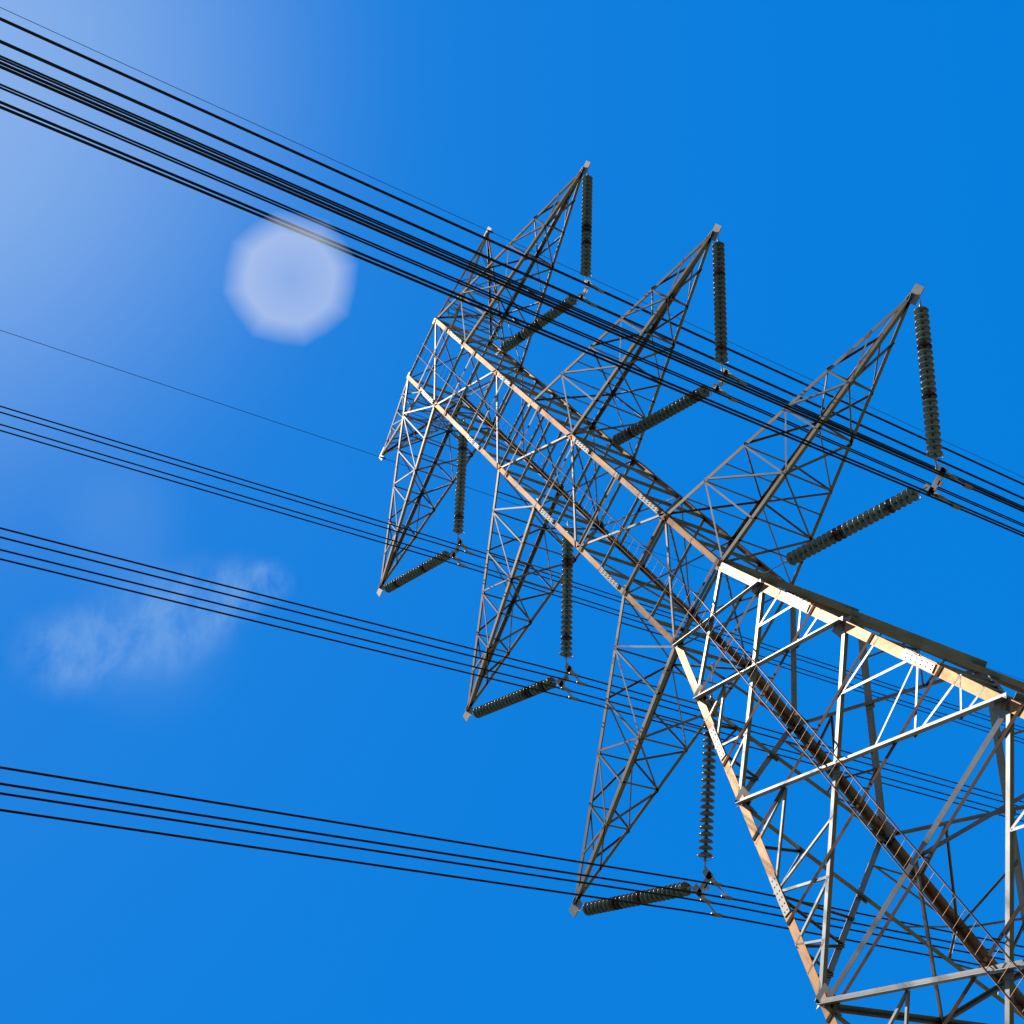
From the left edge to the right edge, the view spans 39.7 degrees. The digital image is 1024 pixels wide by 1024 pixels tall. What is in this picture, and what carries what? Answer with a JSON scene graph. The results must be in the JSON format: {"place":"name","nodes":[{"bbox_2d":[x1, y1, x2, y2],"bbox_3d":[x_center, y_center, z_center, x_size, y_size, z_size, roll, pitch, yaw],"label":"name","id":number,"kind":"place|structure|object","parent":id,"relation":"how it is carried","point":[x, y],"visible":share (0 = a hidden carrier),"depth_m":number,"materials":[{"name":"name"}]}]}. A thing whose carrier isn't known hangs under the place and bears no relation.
{"place":"outdoors","nodes":[
{"label":"outdoors","id":0,"kind":"place"},
{"bbox_2d":[0,0,1023,1023],"label":"sky","id":1,"kind":"structure","parent":0,"point":[847,156],"materials":[{"name":"blue"}]},
{"label":"ground","id":2,"kind":"structure","parent":0,"visible":0},
{"bbox_2d":[377,160,1023,1023],"bbox_3d":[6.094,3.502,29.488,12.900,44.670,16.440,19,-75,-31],"label":"pylon","id":3,"kind":"object","parent":2,"relation":"on","point":[977,678],"visible":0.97,"depth_m":31.48,"materials":[{"name":"metal"}]},
{"bbox_2d":[0,17,1023,972],"bbox_3d":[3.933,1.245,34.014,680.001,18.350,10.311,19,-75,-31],"label":"conductors","id":4,"kind":"object","parent":3,"relation":"attached to","point":[372,223],"visible":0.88,"depth_m":28.71,"materials":[{"name":"grey"}]},
{"bbox_2d":[0,7,1023,680],"bbox_3d":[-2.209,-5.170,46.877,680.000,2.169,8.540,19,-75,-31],"label":"earthwires","id":5,"kind":"object","parent":3,"relation":"attached to","point":[446,211],"visible":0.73,"depth_m":45.81,"materials":[{"name":"grey metal"}]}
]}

